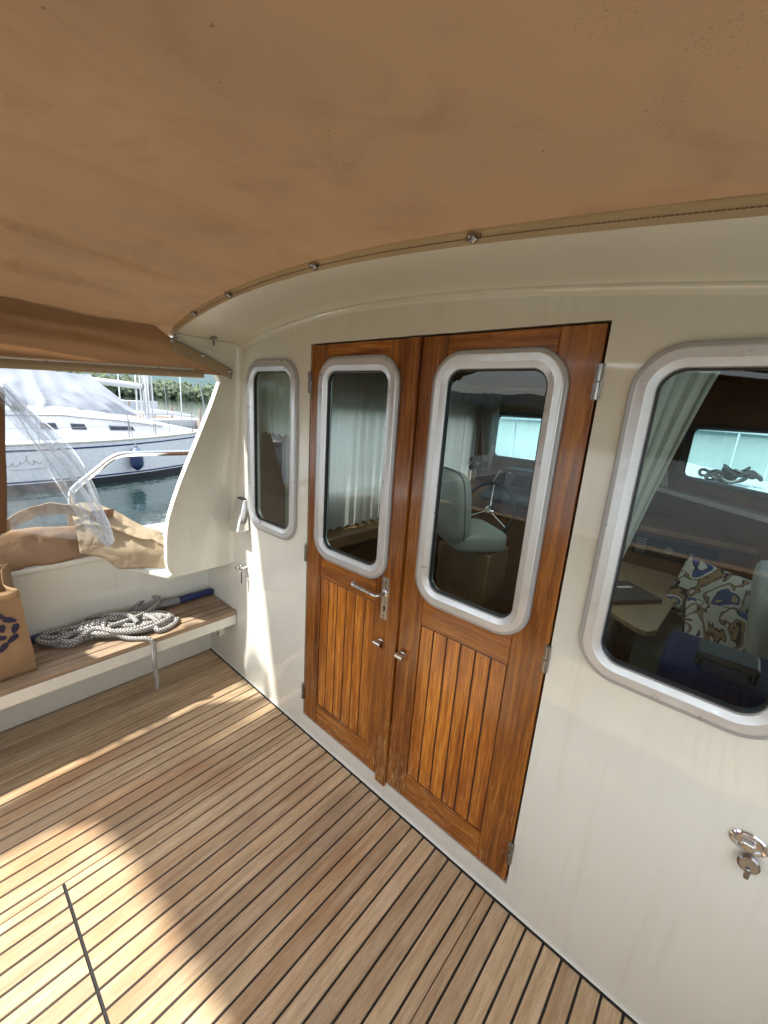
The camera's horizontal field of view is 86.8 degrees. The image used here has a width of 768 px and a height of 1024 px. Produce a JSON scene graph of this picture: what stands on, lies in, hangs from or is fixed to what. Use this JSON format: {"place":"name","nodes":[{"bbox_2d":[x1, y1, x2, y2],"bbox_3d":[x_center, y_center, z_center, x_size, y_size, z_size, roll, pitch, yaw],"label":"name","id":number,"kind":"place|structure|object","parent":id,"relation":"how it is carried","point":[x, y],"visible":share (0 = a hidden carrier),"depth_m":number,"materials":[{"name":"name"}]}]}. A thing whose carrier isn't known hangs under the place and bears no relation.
{"place":"outdoors","nodes":[
{"label":"outdoors","id":0,"kind":"place"},
{"bbox_2d":[0,522,230,731],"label":"side bulwark","id":1,"kind":"object","parent":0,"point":[67,593],"visible":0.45,"depth_m":2.10,"materials":[{"name":"white paint"}]},
{"bbox_2d":[0,502,165,571],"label":"bunched canvas","id":2,"kind":"object","parent":1,"relation":"on","point":[133,545],"visible":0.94,"depth_m":1.96,"materials":[{"name":"beige fabric"}]},
{"bbox_2d":[0,594,235,709],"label":"side bench","id":3,"kind":"object","parent":1,"relation":"attached to","point":[58,668],"visible":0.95,"depth_m":1.93,"materials":[{"name":"brown wood"}]},
{"bbox_2d":[0,563,36,681],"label":"paper bag","id":4,"kind":"object","parent":3,"relation":"on","point":[17,657],"visible":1,"depth_m":1.68,"materials":[{"name":"brown paper"}]},
{"bbox_2d":[34,595,179,688],"bbox_3d":[-1.385,0.710,2.092,0.437,0.358,0.585,16,18,39],"label":"mooring rope","id":5,"kind":"object","parent":3,"relation":"on","point":[123,625],"visible":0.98,"depth_m":2.03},
{"bbox_2d":[30,588,213,643],"bbox_3d":[-1.435,0.556,2.189,1.017,0.048,0.075,-10,20,-44],"label":"boat brush","id":6,"kind":"object","parent":3,"relation":"on","point":[166,603],"visible":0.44,"depth_m":2.36,"materials":[{"name":"blue plastic"}]},
{"bbox_2d":[67,450,189,504],"bbox_3d":[-0.637,-0.261,3.204,0.070,0.506,3.050,16,18,39],"label":"hand rail","id":7,"kind":"object","parent":1,"relation":"attached to","point":[75,487],"visible":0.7,"depth_m":2.19,"materials":[{"name":"silver metal"}]},
{"bbox_2d":[55,371,215,400],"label":"wood","id":8,"kind":"object","parent":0,"point":[172,390],"visible":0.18,"depth_m":271.69,"materials":[{"name":"green plant"}]},
{"bbox_2d":[62,371,215,387],"bbox_3d":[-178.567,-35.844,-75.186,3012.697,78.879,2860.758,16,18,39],"label":"hills","id":9,"kind":"structure","parent":0,"point":[207,379],"depth_m":746.79,"materials":[{"name":"green plant"}]},
{"bbox_2d":[0,649,632,1023],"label":"deck","id":10,"kind":"structure","parent":0,"point":[209,836],"depth_m":1.37,"materials":[{"name":"brown wood"}]},
{"bbox_2d":[164,215,767,1023],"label":"yacht cabin","id":11,"kind":"object","parent":10,"relation":"on","point":[538,761],"visible":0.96,"depth_m":1.17,"materials":[{"name":"paint"}]},
{"bbox_2d":[209,336,216,345],"bbox_3d":[-0.772,-0.772,1.838,0.042,0.041,0.021,16,18,39],"label":"soffit hook","id":12,"kind":"object","parent":11,"relation":"attached to","point":[213,338],"visible":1,"depth_m":1.83,"materials":[{"name":"silver metal"}]},
{"bbox_2d":[215,628,223,635],"bbox_3d":[-1.025,0.729,2.518,0.044,0.092,0.049,16,18,39],"label":"pad eye","id":13,"kind":"object","parent":11,"relation":"attached to","point":[220,632],"visible":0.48,"depth_m":2.52,"materials":[{"name":"silver metal"}]},
{"bbox_2d":[228,496,248,532],"bbox_3d":[-0.766,0.010,2.134,0.105,0.173,0.072,16,18,39],"label":"wedge lamp","id":14,"kind":"object","parent":11,"relation":"attached to","point":[239,521],"visible":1,"depth_m":2.12,"materials":[{"name":"silver metal"}]},
{"bbox_2d":[239,565,247,583],"bbox_3d":[-0.769,0.339,2.223,0.032,0.098,0.036,16,18,39],"label":"panel lock","id":15,"kind":"object","parent":11,"relation":"attached to","point":[242,568],"visible":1,"depth_m":2.21,"materials":[{"name":"silver metal"}]},
{"bbox_2d":[246,358,298,539],"bbox_3d":[-0.527,-0.287,1.918,0.404,0.823,0.034,16,18,39],"label":"window","id":16,"kind":"structure","parent":11,"relation":"in","point":[278,365],"depth_m":1.91,"materials":[{"name":"metal"}]},
{"bbox_2d":[301,337,423,786],"bbox_3d":[-0.157,0.242,1.660,0.564,1.758,0.094,16,18,39],"label":"door","id":17,"kind":"structure","parent":11,"relation":"in","point":[353,608],"depth_m":1.65,"materials":[{"name":"brown wood"}]},
{"bbox_2d":[0,0,767,373],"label":"canvas canopy","id":18,"kind":"object","parent":11,"relation":"attached to","point":[170,166],"visible":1,"depth_m":0.53,"materials":[{"name":"brown fabric"}]},
{"bbox_2d":[0,296,231,547],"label":"side curtain","id":19,"kind":"object","parent":18,"relation":"hanging from","point":[34,337],"visible":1,"depth_m":1.54,"materials":[{"name":"brown fabric"}]},
{"bbox_2d":[386,323,610,880],"bbox_3d":[0.269,0.347,1.319,0.541,1.740,0.062,16,18,39],"label":"door","id":20,"kind":"structure","parent":11,"relation":"in","point":[470,677],"depth_m":1.30,"materials":[{"name":"brown wood"}]},
{"bbox_2d":[260,371,767,583],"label":"saloon","id":21,"kind":"object","parent":11,"relation":"in","point":[735,401],"visible":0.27,"depth_m":2.60,"materials":[{"name":"brown wood"}]},
{"bbox_2d":[260,373,289,436],"bbox_3d":[-0.468,-0.535,1.917,0.460,0.356,0.026,16,18,39],"label":"curtain","id":22,"kind":"object","parent":21,"relation":"hanging from","point":[275,403],"visible":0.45,"depth_m":1.97,"materials":[{"name":"white fabric"}]},
{"bbox_2d":[285,373,387,529],"bbox_3d":[-0.181,-0.419,2.765,0.038,1.059,1.150,16,18,39],"label":"curtain","id":23,"kind":"object","parent":21,"relation":"hanging from","point":[359,408],"visible":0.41,"depth_m":2.75,"materials":[{"name":"white fabric"}]},
{"bbox_2d":[444,384,481,480],"bbox_3d":[0.618,-0.606,3.648,0.043,1.019,0.960,16,18,39],"label":"curtain","id":24,"kind":"object","parent":21,"relation":"hanging from","point":[463,433],"visible":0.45,"depth_m":3.73,"materials":[{"name":"white fabric"}]},
{"bbox_2d":[435,467,508,612],"bbox_3d":[0.550,0.404,2.681,0.477,1.372,0.448,1,14,-13],"label":"helm chair","id":25,"kind":"object","parent":21,"relation":"on","point":[472,559],"visible":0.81,"depth_m":2.49,"materials":[{"name":"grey leather"}]},
{"bbox_2d":[469,454,487,478],"bbox_3d":[0.884,-0.426,3.805,0.176,0.232,0.044,7,14,10],"label":"flower ornament","id":26,"kind":"object","parent":21,"relation":"on","point":[478,463],"visible":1,"depth_m":3.80,"materials":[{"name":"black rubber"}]},
{"bbox_2d":[480,389,502,470],"bbox_3d":[0.979,-0.776,3.890,0.218,0.759,0.041,11,16,26],"label":"curtain","id":27,"kind":"object","parent":21,"relation":"hanging from","point":[490,405],"visible":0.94,"depth_m":3.86,"materials":[{"name":"white fabric"}]},
{"bbox_2d":[478,465,533,613],"bbox_3d":[1.312,0.311,3.463,1.032,1.274,0.630,16,18,39],"label":"helm console","id":28,"kind":"object","parent":21,"relation":"on","point":[516,480],"visible":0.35,"depth_m":3.38,"materials":[{"name":"brown wood"}]},
{"bbox_2d":[471,481,516,532],"bbox_3d":[0.791,-0.042,3.087,0.387,0.407,0.470,7,14,13],"label":"steering wheel","id":29,"kind":"object","parent":28,"relation":"attached to","point":[490,510],"visible":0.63,"depth_m":2.97,"materials":[{"name":"black rubber"}]},
{"bbox_2d":[605,562,675,654],"bbox_3d":[1.272,0.816,2.351,0.520,0.850,0.964,16,18,39],"label":"saloon table","id":30,"kind":"object","parent":21,"relation":"on","point":[646,619],"visible":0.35,"depth_m":2.09,"materials":[{"name":"brown wood"}]},
{"bbox_2d":[613,581,661,603],"bbox_3d":[1.222,0.415,2.120,0.320,0.024,0.230,1,14,-11],"label":"laptop","id":31,"kind":"object","parent":30,"relation":"on","point":[627,592],"visible":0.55,"depth_m":2.06,"materials":[{"name":"black plastic"}]},
{"bbox_2d":[659,468,667,487],"bbox_3d":[2.020,-0.389,2.937,0.023,0.401,0.230,4,14,0],"label":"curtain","id":32,"kind":"object","parent":21,"relation":"hanging from","point":[664,482],"visible":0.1,"depth_m":2.90,"materials":[{"name":"grey fabric"}]},
{"bbox_2d":[623,371,720,556],"bbox_3d":[0.669,0.044,1.061,0.187,0.841,0.025,16,18,39],"label":"curtain","id":33,"kind":"object","parent":21,"relation":"hanging from","point":[682,396],"visible":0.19,"depth_m":0.99,"materials":[{"name":"white fabric"}]},
{"bbox_2d":[612,514,758,662],"bbox_3d":[2.049,0.659,2.666,1.180,1.085,0.450,16,18,39],"label":"sideboard","id":34,"kind":"object","parent":21,"relation":"on","point":[664,545],"visible":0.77,"depth_m":2.57,"materials":[{"name":"brown wood"}]},
{"bbox_2d":[627,560,767,673],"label":"settee","id":35,"kind":"object","parent":21,"relation":"on","point":[646,654],"visible":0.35,"depth_m":1.63,"materials":[{"name":"grey fabric"}]},
{"bbox_2d":[666,556,751,618],"bbox_3d":[1.629,0.428,2.043,0.183,0.338,0.355,-5,17,-32],"label":"scatter cushion","id":36,"kind":"object","parent":35,"relation":"on","point":[699,579],"visible":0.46,"depth_m":2.01,"materials":[{"name":"fabric"}]},
{"bbox_2d":[682,597,747,651],"bbox_3d":[1.514,0.578,1.821,0.348,0.305,0.226,8,15,15],"label":"scatter cushion","id":37,"kind":"object","parent":35,"relation":"on","point":[720,624],"visible":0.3,"depth_m":1.80,"materials":[{"name":"fabric"}]},
{"bbox_2d":[579,338,767,739],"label":"window","id":38,"kind":"structure","parent":11,"relation":"in","point":[748,354],"depth_m":0.94,"materials":[{"name":"metal"}]},
{"bbox_2d":[729,828,767,879],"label":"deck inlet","id":39,"kind":"object","parent":11,"relation":"attached to","point":[750,843],"visible":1,"depth_m":0.90,"materials":[{"name":"silver metal"}]},
{"bbox_2d":[7,395,767,529],"bbox_3d":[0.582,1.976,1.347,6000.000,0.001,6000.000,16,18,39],"label":"water","id":40,"kind":"structure","parent":0,"point":[143,501],"depth_m":11.29,"materials":[{"name":"teal liquid"}]},
{"bbox_2d":[0,368,205,491],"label":"sailing yacht","id":41,"kind":"object","parent":40,"relation":"on","point":[86,417],"visible":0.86,"depth_m":9.80,"materials":[{"name":"plastic"}]},
{"bbox_2d":[128,419,143,469],"bbox_3d":[-6.396,-1.726,10.461,0.299,1.292,0.339,-3,16,-26],"label":"fender","id":42,"kind":"object","parent":41,"relation":"hanging from","point":[136,463],"visible":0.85,"depth_m":10.44,"materials":[{"name":"plastic"}]},
{"bbox_2d":[117,374,157,410],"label":"moored boat","id":43,"kind":"object","parent":40,"relation":"on","point":[133,404],"visible":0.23,"depth_m":51.75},
{"bbox_2d":[127,401,201,426],"bbox_3d":[-18.957,-8.770,36.481,42.000,1.550,1.800,16,18,39],"label":"floating dock","id":44,"kind":"object","parent":40,"relation":"on","point":[198,423],"visible":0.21,"depth_m":35.20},
{"bbox_2d":[143,377,198,425],"bbox_3d":[-15.613,-10.062,30.497,1.650,7.400,4.950,16,18,39],"label":"moored boat","id":45,"kind":"object","parent":40,"relation":"on","point":[165,420],"visible":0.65,"depth_m":30.71,"materials":[{"name":"white plastic"}]},
{"bbox_2d":[499,417,767,492],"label":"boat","id":46,"kind":"object","parent":40,"relation":"on","point":[693,469],"visible":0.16,"depth_m":5.13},
{"bbox_2d":[698,464,763,483],"bbox_3d":[3.624,-0.389,4.263,0.545,0.206,0.435,16,18,39],"label":"anchor chain pile","id":47,"kind":"object","parent":46,"relation":"on","point":[728,474],"visible":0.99,"depth_m":4.17,"materials":[{"name":"grey metal"}]},
{"bbox_2d":[502,416,767,436],"bbox_3d":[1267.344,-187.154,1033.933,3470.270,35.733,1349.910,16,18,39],"label":"hills","id":48,"kind":"structure","parent":0,"point":[711,432],"depth_m":1461.23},
{"bbox_2d":[655,631,767,707],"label":"suitcase","id":49,"kind":"object","parent":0,"point":[730,675],"visible":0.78,"depth_m":1.08,"materials":[{"name":"blue fabric"}]}
]}

